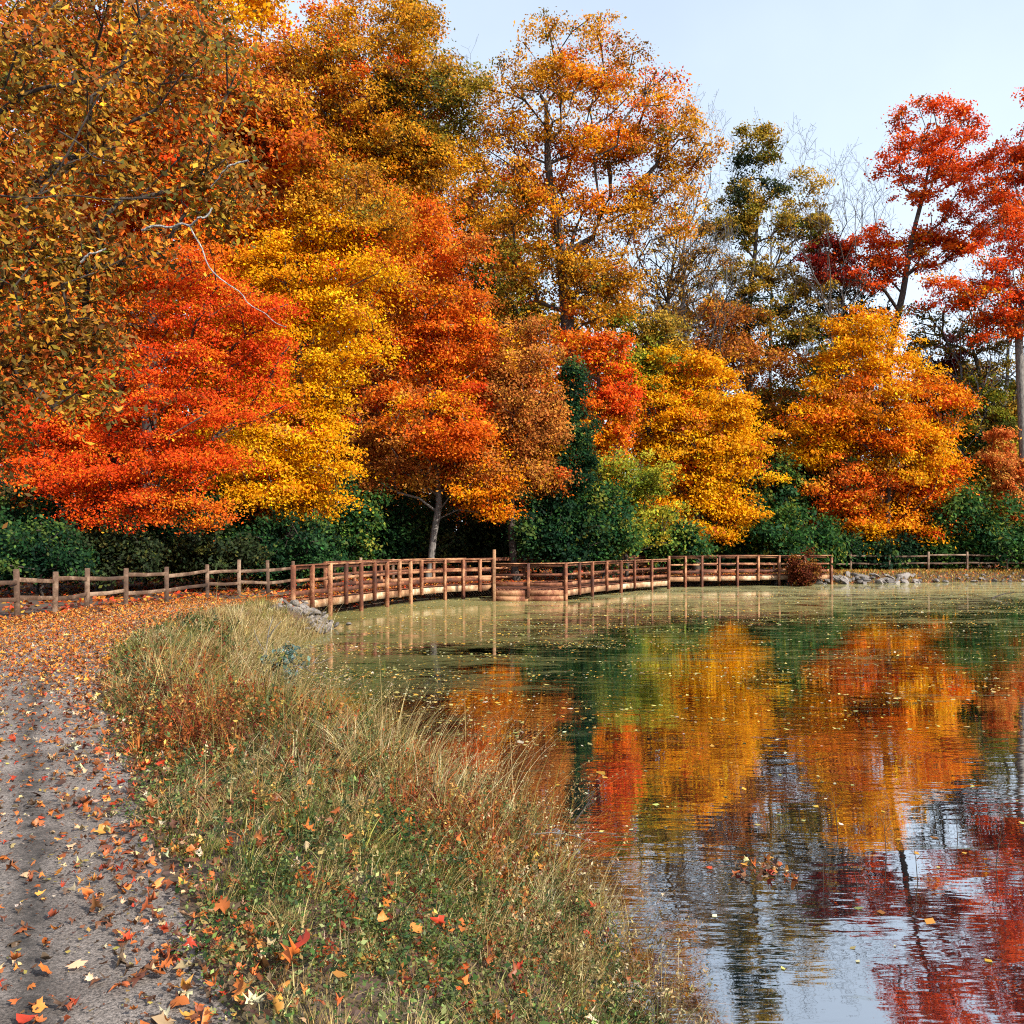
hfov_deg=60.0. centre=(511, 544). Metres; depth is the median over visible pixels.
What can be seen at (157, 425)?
woodland tree
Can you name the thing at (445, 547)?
shrub
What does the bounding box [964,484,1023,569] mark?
shrub
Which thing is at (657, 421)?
woodland tree
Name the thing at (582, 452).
ivy covered trunk
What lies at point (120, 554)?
shrub
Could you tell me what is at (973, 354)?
sparse tree
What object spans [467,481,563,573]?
shrub
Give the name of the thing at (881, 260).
scarlet tree
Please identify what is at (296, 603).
rock
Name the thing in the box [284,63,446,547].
woodland tree
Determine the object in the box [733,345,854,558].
woodland tree
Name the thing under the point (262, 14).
woodland tree
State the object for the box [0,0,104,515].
woodland tree
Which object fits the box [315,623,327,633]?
rock
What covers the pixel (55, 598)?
rail fence
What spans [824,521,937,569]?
shrub
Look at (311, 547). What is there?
shrub
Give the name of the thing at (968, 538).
shrub
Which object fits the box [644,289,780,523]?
woodland tree
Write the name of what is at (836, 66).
sky
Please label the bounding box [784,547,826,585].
russet bush
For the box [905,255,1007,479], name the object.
bare tree
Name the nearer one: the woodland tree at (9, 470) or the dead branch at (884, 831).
the dead branch at (884, 831)
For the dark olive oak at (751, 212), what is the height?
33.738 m
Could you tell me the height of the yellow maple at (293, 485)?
18.049 m
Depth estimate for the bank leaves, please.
4.36 m
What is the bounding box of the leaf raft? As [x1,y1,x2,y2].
[707,853,798,878]
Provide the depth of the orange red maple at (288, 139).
36.79 m
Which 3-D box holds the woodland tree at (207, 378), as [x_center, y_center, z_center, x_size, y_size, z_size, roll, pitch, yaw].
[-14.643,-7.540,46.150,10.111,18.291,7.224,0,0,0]
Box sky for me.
[0,0,1023,529]
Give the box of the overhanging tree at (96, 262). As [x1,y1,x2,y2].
[0,0,301,528]
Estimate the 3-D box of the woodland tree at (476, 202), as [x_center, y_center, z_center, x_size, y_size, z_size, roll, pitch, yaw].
[-2.550,-13.024,62.225,12.937,29.098,8.830,0,0,0]
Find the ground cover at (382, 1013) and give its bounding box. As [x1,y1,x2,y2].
[83,669,663,1023]
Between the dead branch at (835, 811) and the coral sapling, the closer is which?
the dead branch at (835, 811)
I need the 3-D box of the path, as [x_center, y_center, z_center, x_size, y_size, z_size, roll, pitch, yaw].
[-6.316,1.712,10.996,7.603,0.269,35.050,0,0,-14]
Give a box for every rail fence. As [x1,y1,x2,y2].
[0,558,426,615]
[786,551,1023,569]
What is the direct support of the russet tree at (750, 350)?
on the ground at (228, 997)
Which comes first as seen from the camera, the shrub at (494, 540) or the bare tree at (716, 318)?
the shrub at (494, 540)
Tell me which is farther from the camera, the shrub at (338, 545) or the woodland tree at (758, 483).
the woodland tree at (758, 483)
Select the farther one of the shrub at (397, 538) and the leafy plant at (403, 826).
the shrub at (397, 538)
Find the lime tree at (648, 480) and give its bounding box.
[578,446,697,589]
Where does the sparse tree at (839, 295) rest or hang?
on the ground at (228, 997)
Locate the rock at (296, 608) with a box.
[292,606,302,612]
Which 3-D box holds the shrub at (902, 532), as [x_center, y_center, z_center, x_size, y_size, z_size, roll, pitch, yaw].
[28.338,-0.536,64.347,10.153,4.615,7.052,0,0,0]
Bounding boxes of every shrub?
[0,467,100,591]
[0,477,58,590]
[0,512,105,595]
[33,477,139,588]
[51,509,179,595]
[74,476,216,586]
[139,505,276,590]
[150,473,256,583]
[198,471,302,580]
[224,504,347,588]
[241,473,354,567]
[300,468,393,577]
[334,469,433,577]
[379,484,475,576]
[423,495,531,574]
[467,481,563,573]
[501,490,621,579]
[539,476,648,592]
[625,497,718,574]
[677,514,752,569]
[703,498,783,568]
[739,448,819,568]
[745,502,852,568]
[800,501,896,565]
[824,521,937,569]
[862,508,934,565]
[913,477,1004,568]
[958,482,1023,567]
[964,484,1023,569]
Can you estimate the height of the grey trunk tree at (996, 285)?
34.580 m
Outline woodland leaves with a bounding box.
[0,561,1023,625]
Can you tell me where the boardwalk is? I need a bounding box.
[241,550,832,615]
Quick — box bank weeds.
[108,607,668,1023]
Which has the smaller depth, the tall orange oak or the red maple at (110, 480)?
the red maple at (110, 480)
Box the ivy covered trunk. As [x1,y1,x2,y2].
[505,350,617,579]
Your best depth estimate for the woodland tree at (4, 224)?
46.54 m
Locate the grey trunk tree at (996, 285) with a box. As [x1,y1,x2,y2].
[902,87,1023,491]
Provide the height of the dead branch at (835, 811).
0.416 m
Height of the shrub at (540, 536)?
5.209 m
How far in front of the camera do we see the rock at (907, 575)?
55.49 m
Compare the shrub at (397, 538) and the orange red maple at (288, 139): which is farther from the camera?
the shrub at (397, 538)
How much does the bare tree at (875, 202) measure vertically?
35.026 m
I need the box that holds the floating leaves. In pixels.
[289,585,1023,969]
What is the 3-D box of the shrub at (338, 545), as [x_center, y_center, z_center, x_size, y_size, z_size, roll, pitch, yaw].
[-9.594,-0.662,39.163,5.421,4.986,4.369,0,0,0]
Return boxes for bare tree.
[431,34,505,529]
[604,181,757,568]
[636,86,739,514]
[683,206,764,525]
[707,107,833,393]
[765,184,878,566]
[799,137,901,527]
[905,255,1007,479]
[950,159,1023,406]
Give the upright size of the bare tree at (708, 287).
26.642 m
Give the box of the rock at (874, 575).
[867,573,880,577]
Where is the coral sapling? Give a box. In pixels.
[970,425,1023,568]
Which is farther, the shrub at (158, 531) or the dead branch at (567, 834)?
the shrub at (158, 531)
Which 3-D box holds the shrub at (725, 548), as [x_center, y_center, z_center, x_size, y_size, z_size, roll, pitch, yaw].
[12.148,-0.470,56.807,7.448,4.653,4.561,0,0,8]
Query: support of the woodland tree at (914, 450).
on the ground at (228, 997)
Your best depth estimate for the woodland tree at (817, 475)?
67.04 m
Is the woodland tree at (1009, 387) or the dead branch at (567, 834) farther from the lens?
the woodland tree at (1009, 387)
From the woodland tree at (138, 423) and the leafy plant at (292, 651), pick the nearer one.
the leafy plant at (292, 651)
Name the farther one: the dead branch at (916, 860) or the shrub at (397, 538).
the shrub at (397, 538)
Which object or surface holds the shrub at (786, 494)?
on the ground at (228, 997)
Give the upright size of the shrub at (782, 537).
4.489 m
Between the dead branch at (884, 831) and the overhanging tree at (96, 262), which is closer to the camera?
the dead branch at (884, 831)
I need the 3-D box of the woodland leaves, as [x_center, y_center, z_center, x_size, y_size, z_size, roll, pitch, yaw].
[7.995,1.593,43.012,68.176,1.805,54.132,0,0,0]
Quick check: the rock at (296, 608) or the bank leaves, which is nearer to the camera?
the bank leaves
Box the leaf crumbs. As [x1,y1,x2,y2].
[0,601,238,1023]
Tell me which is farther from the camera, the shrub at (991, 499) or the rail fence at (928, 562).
the shrub at (991, 499)
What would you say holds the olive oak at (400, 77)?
on the ground at (228, 997)
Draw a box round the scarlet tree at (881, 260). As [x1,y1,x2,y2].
[787,88,1023,513]
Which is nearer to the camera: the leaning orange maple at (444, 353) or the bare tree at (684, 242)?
the leaning orange maple at (444, 353)
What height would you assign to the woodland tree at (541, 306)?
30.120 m
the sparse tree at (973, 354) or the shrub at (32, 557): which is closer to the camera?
the shrub at (32, 557)
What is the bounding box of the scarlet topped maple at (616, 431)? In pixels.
[545,326,655,570]
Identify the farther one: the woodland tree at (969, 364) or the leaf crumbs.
the woodland tree at (969, 364)
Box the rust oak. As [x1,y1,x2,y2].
[443,308,586,579]
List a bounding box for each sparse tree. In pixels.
[589,203,736,569]
[789,249,898,523]
[893,299,1017,565]
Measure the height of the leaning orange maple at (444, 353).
19.620 m
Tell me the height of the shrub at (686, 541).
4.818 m
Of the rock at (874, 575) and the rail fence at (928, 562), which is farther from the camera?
the rail fence at (928, 562)
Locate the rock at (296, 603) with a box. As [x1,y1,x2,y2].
[290,599,298,606]
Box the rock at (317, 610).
[312,608,320,614]
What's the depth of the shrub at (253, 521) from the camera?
37.38 m
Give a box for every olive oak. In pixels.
[221,0,501,570]
[691,118,849,495]
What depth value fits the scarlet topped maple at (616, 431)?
49.46 m
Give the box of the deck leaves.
[245,572,829,599]
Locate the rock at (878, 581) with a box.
[875,579,882,583]
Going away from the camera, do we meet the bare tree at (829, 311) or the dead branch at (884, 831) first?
the dead branch at (884, 831)
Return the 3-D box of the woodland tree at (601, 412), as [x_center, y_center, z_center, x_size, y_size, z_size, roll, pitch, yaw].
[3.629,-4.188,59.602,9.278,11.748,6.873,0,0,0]
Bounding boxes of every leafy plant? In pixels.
[257,640,310,688]
[361,799,429,857]
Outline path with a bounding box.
[0,596,334,1023]
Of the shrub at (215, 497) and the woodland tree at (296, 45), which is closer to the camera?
the shrub at (215, 497)
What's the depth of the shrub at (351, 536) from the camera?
40.38 m
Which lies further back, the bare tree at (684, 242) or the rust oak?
the bare tree at (684, 242)
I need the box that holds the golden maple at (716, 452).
[607,339,794,569]
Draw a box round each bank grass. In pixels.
[722,567,1023,584]
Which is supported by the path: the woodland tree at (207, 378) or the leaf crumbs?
the leaf crumbs
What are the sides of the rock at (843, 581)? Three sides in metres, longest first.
0.693 x 0.343 x 0.240 m
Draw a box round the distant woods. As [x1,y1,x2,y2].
[0,228,1018,554]
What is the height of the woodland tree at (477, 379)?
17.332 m
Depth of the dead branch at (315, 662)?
15.50 m
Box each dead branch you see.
[254,617,281,665]
[282,653,346,679]
[531,832,615,841]
[573,790,594,822]
[827,787,843,833]
[877,807,892,857]
[907,842,923,881]
[995,822,1006,867]
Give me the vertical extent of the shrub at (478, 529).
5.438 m
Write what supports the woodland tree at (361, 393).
on the ground at (228, 997)
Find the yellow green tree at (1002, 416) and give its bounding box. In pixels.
[920,373,1020,566]
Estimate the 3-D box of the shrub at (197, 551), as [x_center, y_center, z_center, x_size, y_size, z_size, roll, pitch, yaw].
[-11.125,0.202,32.654,5.182,3.328,3.366,0,0,0]
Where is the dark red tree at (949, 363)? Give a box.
[902,329,998,562]
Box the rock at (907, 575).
[903,572,909,579]
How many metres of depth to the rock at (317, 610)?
25.87 m
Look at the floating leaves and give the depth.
18.60 m
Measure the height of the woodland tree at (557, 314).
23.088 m
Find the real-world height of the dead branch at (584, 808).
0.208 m
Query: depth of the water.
9.70 m
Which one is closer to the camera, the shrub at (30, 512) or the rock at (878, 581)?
the shrub at (30, 512)
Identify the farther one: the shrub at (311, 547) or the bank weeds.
the shrub at (311, 547)
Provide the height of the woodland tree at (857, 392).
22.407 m
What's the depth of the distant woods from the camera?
87.40 m
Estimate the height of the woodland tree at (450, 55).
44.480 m
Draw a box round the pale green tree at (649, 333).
[594,307,703,567]
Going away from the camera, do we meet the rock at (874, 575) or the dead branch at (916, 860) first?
the dead branch at (916, 860)
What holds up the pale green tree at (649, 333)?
on the ground at (228, 997)
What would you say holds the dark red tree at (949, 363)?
on the ground at (228, 997)
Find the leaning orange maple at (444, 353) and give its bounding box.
[319,184,537,576]
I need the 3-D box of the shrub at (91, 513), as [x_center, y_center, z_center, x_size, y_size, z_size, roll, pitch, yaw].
[-15.853,-0.610,32.689,5.371,4.720,3.967,0,0,0]
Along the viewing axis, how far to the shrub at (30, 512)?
29.92 m
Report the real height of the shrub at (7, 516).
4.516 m
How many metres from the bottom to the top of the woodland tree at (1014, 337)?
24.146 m
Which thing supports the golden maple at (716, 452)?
on the ground at (228, 997)
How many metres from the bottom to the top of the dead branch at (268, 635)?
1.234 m
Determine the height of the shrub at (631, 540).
6.252 m
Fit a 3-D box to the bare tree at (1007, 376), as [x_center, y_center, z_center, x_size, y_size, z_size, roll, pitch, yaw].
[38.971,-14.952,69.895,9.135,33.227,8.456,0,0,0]
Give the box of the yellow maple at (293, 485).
[189,150,432,586]
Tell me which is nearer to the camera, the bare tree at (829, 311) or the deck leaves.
the deck leaves
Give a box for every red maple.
[0,0,354,581]
[0,228,324,591]
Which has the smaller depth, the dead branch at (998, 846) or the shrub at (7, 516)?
the dead branch at (998, 846)
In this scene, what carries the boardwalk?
on the ground at (228, 997)
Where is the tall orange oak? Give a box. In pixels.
[449,6,734,572]
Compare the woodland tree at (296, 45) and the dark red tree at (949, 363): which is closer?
the woodland tree at (296, 45)
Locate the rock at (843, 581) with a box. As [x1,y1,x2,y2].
[839,578,848,583]
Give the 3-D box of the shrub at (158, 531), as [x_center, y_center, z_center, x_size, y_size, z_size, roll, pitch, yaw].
[-14.319,-0.494,33.909,5.516,4.559,4.449,0,0,0]
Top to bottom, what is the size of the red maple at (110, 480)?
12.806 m
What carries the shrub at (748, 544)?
on the ground at (228, 997)
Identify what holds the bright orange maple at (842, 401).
on the ground at (228, 997)
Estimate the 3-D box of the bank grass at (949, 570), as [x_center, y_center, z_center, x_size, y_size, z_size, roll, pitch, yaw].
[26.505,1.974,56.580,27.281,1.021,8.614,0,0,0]
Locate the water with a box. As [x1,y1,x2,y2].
[277,582,1023,1023]
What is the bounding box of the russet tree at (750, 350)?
[683,293,815,565]
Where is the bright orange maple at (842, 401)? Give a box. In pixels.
[765,299,990,569]
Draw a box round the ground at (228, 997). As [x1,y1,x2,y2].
[0,555,1023,1023]
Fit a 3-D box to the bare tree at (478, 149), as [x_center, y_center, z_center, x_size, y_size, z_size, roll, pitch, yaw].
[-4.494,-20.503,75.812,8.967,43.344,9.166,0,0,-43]
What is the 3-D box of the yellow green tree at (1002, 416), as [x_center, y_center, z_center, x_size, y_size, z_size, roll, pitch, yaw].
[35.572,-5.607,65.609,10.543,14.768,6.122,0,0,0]
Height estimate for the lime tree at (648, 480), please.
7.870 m
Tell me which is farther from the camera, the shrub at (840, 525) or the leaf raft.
the shrub at (840, 525)
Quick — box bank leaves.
[99,617,645,1023]
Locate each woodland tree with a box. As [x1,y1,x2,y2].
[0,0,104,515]
[0,58,45,453]
[0,270,170,525]
[17,86,265,496]
[140,221,315,514]
[153,0,323,510]
[186,0,389,511]
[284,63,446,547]
[304,181,459,569]
[327,0,519,528]
[393,152,553,563]
[429,304,555,566]
[477,195,594,521]
[520,406,623,514]
[534,264,663,561]
[614,329,722,518]
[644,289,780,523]
[694,396,817,514]
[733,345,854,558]
[779,400,864,535]
[787,307,894,526]
[868,374,945,519]
[894,360,1013,509]
[928,373,1019,561]
[975,268,1023,497]
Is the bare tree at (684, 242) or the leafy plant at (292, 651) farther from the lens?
the bare tree at (684, 242)
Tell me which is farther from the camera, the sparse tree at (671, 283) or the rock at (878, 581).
the sparse tree at (671, 283)

